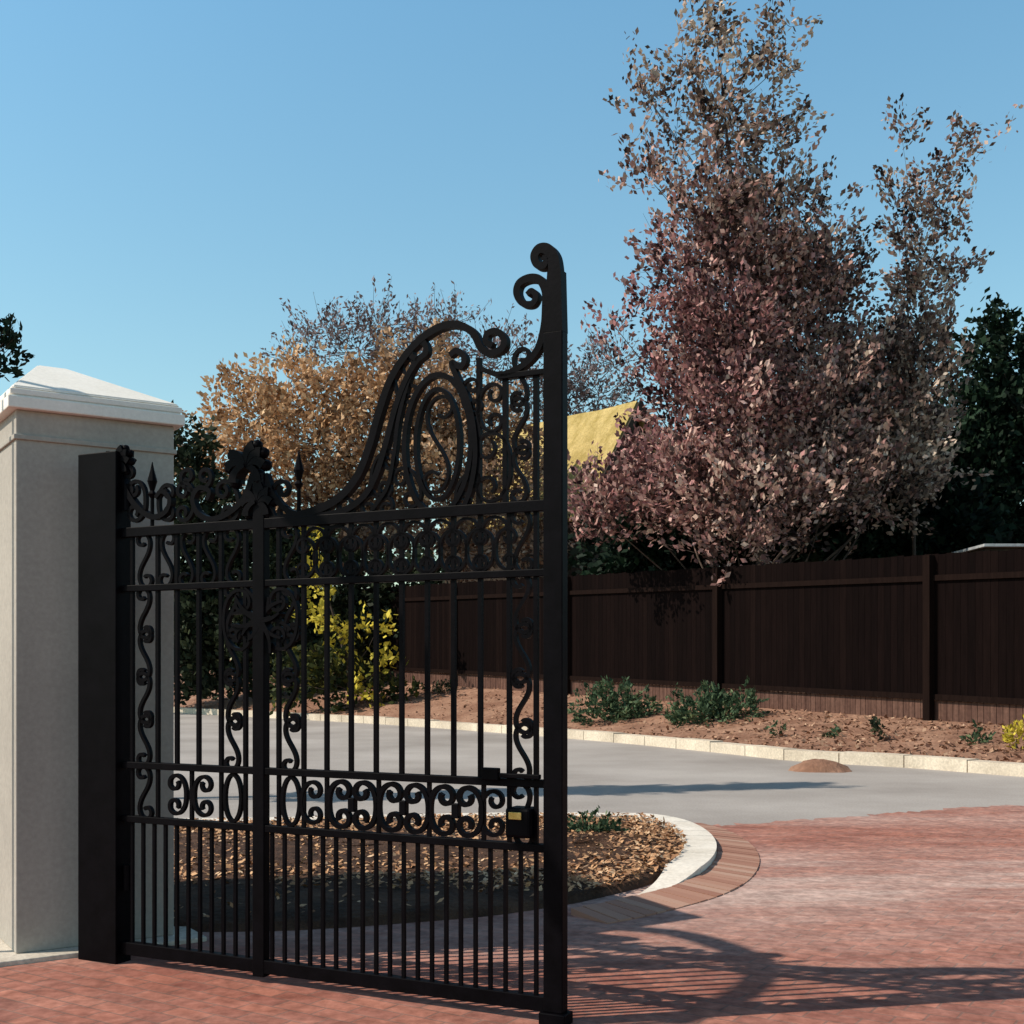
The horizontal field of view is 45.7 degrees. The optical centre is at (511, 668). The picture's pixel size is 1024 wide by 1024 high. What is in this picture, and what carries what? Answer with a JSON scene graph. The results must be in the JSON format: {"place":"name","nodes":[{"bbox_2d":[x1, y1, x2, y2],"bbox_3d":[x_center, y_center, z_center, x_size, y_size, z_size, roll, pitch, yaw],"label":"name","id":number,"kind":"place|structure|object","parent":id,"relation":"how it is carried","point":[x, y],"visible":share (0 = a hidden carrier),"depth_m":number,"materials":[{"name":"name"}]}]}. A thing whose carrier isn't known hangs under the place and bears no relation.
{"place":"outdoors","nodes":[
{"label":"outdoors","id":0,"kind":"place"},
{"bbox_2d":[0,805,1023,1023],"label":"driveway","id":1,"kind":"structure","parent":0,"point":[910,917],"depth_m":5.84,"materials":[{"name":"red brick"}]},
{"bbox_2d":[0,365,206,966],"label":"gate pillar","id":2,"kind":"structure","parent":1,"relation":"on","point":[55,422],"depth_m":5.97,"materials":[{"name":"concrete"}]},
{"bbox_2d":[78,243,572,1023],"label":"wrought iron gate","id":3,"kind":"structure","parent":2,"relation":"attached to","point":[110,763],"depth_m":5.24,"materials":[{"name":"black metal"}]},
{"bbox_2d":[174,812,686,931],"bbox_3d":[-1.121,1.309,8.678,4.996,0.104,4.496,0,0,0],"label":"bark mulch","id":4,"kind":"object","parent":1,"relation":"on","point":[654,828],"visible":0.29,"depth_m":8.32,"materials":[{"name":"brown wood"}]},
{"bbox_2d":[568,805,628,832],"bbox_3d":[0.698,1.287,9.734,0.579,0.394,0.434,0,0,0],"label":"garden shrub","id":5,"kind":"object","parent":4,"relation":"on","point":[603,825],"visible":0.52,"depth_m":9.73,"materials":[{"name":"green plant"}]},
{"bbox_2d":[571,823,759,923],"bbox_3d":[1.319,1.381,8.745,0.904,0.058,4.467,0,0,16],"label":"brick edging","id":6,"kind":"object","parent":1,"relation":"on","point":[735,864],"visible":0.83,"depth_m":7.58,"materials":[{"name":"red brick"}]},
{"bbox_2d":[0,0,1023,659],"label":"sky","id":7,"kind":"structure","parent":0,"point":[172,172],"materials":[{"name":"blue"}]},
{"bbox_2d":[174,713,1023,845],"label":"road","id":8,"kind":"structure","parent":0,"point":[710,788],"depth_m":15.38,"materials":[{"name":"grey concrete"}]},
{"bbox_2d":[185,812,716,894],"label":"garden kerb","id":9,"kind":"structure","parent":8,"relation":"on","point":[697,855],"depth_m":8.85,"materials":[{"name":"white concrete"}]},
{"bbox_2d":[180,707,1023,776],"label":"kerb","id":10,"kind":"structure","parent":8,"relation":"on","point":[958,764],"depth_m":19.50,"materials":[{"name":"beige concrete"}]},
{"bbox_2d":[788,759,851,772],"bbox_3d":[4.238,1.323,16.728,0.887,0.165,0.713,0,0,0],"label":"sand heap","id":11,"kind":"object","parent":8,"relation":"on","point":[820,766],"visible":1,"depth_m":16.52,"materials":[{"name":"brown sand"}]},
{"bbox_2d":[180,660,1023,762],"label":"verge bed","id":12,"kind":"object","parent":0,"point":[436,708],"visible":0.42,"depth_m":23.22,"materials":[{"name":"red soil"}]},
{"bbox_2d":[171,400,450,704],"bbox_3d":[-6.936,-3.478,38.037,11.488,9.756,4.351,0,0,0],"label":"dark tree","id":13,"kind":"object","parent":12,"relation":"on","point":[190,452],"visible":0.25,"depth_m":37.29,"materials":[{"name":"green plant"}]},
{"bbox_2d":[270,526,424,714],"bbox_3d":[-4.551,-1.367,33.544,4.555,5.625,2.918,0,0,23],"label":"yellow bush","id":14,"kind":"object","parent":12,"relation":"on","point":[315,667],"visible":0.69,"depth_m":33.16,"materials":[{"name":"yellow leaves"},{"name":"bark"}]},
{"bbox_2d":[174,317,574,587],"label":"russet tree","id":15,"kind":"object","parent":12,"relation":"on","point":[336,470],"visible":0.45,"depth_m":41.07,"materials":[{"name":"orange plant"}]},
{"bbox_2d":[423,678,457,693],"bbox_3d":[-1.989,0.505,33.507,1.028,0.502,0.979,0,0,0],"label":"plant","id":16,"kind":"object","parent":12,"relation":"on","point":[436,687],"visible":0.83,"depth_m":33.49,"materials":[{"name":"green plant"}]},
{"bbox_2d":[261,274,651,583],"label":"bare tree","id":17,"kind":"object","parent":12,"relation":"on","point":[587,392],"visible":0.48,"depth_m":51.55,"materials":[{"name":"brown plant"}]},
{"bbox_2d":[183,682,1023,762],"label":"soil clods","id":18,"kind":"object","parent":12,"relation":"on","point":[970,748],"visible":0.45,"depth_m":20.50,"materials":[{"name":"brown soil"}]},
{"bbox_2d":[568,675,664,725],"bbox_3d":[2.166,0.787,25.444,2.167,1.337,1.517,0,0,0],"label":"shrub","id":19,"kind":"object","parent":12,"relation":"on","point":[629,704],"visible":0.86,"depth_m":25.33,"materials":[{"name":"green plant"}]},
{"bbox_2d":[659,676,770,727],"bbox_3d":[4.017,0.874,23.822,2.181,1.540,1.755,0,0,0],"label":"shrub","id":20,"kind":"object","parent":12,"relation":"on","point":[705,705],"visible":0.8,"depth_m":23.74,"materials":[{"name":"green plant"}]},
{"bbox_2d":[765,720,787,736],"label":"plant","id":21,"kind":"object","parent":12,"relation":"on","point":[780,731],"visible":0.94,"depth_m":20.93,"materials":[{"name":"green plant"}]},
{"bbox_2d":[568,0,993,586],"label":"purple tree","id":22,"kind":"object","parent":12,"relation":"on","point":[838,418],"visible":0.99,"depth_m":27.05,"materials":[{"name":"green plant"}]},
{"bbox_2d":[568,451,1016,694],"bbox_3d":[6.919,-2.348,30.889,11.593,6.438,3.979,0,0,0],"label":"hedge","id":23,"kind":"object","parent":12,"relation":"on","point":[967,519],"visible":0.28,"depth_m":30.02,"materials":[{"name":"green plant"}]},
{"bbox_2d":[822,724,841,737],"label":"plant","id":24,"kind":"object","parent":12,"relation":"on","point":[835,729],"visible":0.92,"depth_m":20.12,"materials":[{"name":"green plant"}]},
{"bbox_2d":[868,716,888,739],"bbox_3d":[5.842,1.002,19.413,0.371,0.510,0.412,0,0,0],"label":"plant","id":25,"kind":"object","parent":12,"relation":"on","point":[876,727],"visible":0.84,"depth_m":19.39,"materials":[{"name":"green plant"}]},
{"bbox_2d":[865,93,1023,555],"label":"slender purple tree","id":26,"kind":"object","parent":12,"relation":"on","point":[915,277],"visible":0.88,"depth_m":29.37,"materials":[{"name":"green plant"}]},
{"bbox_2d":[922,287,1023,543],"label":"evergreen tree","id":27,"kind":"object","parent":12,"relation":"on","point":[990,436],"visible":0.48,"depth_m":32.22,"materials":[{"name":"green plant"}]},
{"bbox_2d":[959,719,996,744],"bbox_3d":[6.991,0.989,18.224,0.488,0.485,0.414,0,0,-10],"label":"plant","id":28,"kind":"object","parent":12,"relation":"on","point":[975,735],"visible":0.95,"depth_m":18.24,"materials":[{"name":"green plant"}]},
{"bbox_2d":[1002,714,1023,750],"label":"plant","id":29,"kind":"object","parent":12,"relation":"on","point":[1018,731],"visible":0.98,"depth_m":17.53,"materials":[{"name":"yellow plant"}]},
{"label":"ground","id":30,"kind":"structure","parent":0,"visible":0},
{"bbox_2d":[0,313,33,381],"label":"garden tree","id":31,"kind":"object","parent":30,"relation":"on","point":[9,339],"visible":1,"depth_m":12.54,"materials":[{"name":"green plant"}]},
{"bbox_2d":[439,400,667,674],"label":"house","id":32,"kind":"structure","parent":30,"relation":"on","point":[585,429],"depth_m":44.34,"materials":[{"name":"yellow paint"}]},
{"bbox_2d":[296,549,1023,726],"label":"timber fence","id":33,"kind":"object","parent":30,"relation":"on","point":[924,635],"visible":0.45,"depth_m":24.15,"materials":[{"name":"brown wood"}]},
{"bbox_2d":[942,544,1023,704],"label":"shed","id":34,"kind":"structure","parent":30,"relation":"on","point":[994,547],"depth_m":25.00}
]}

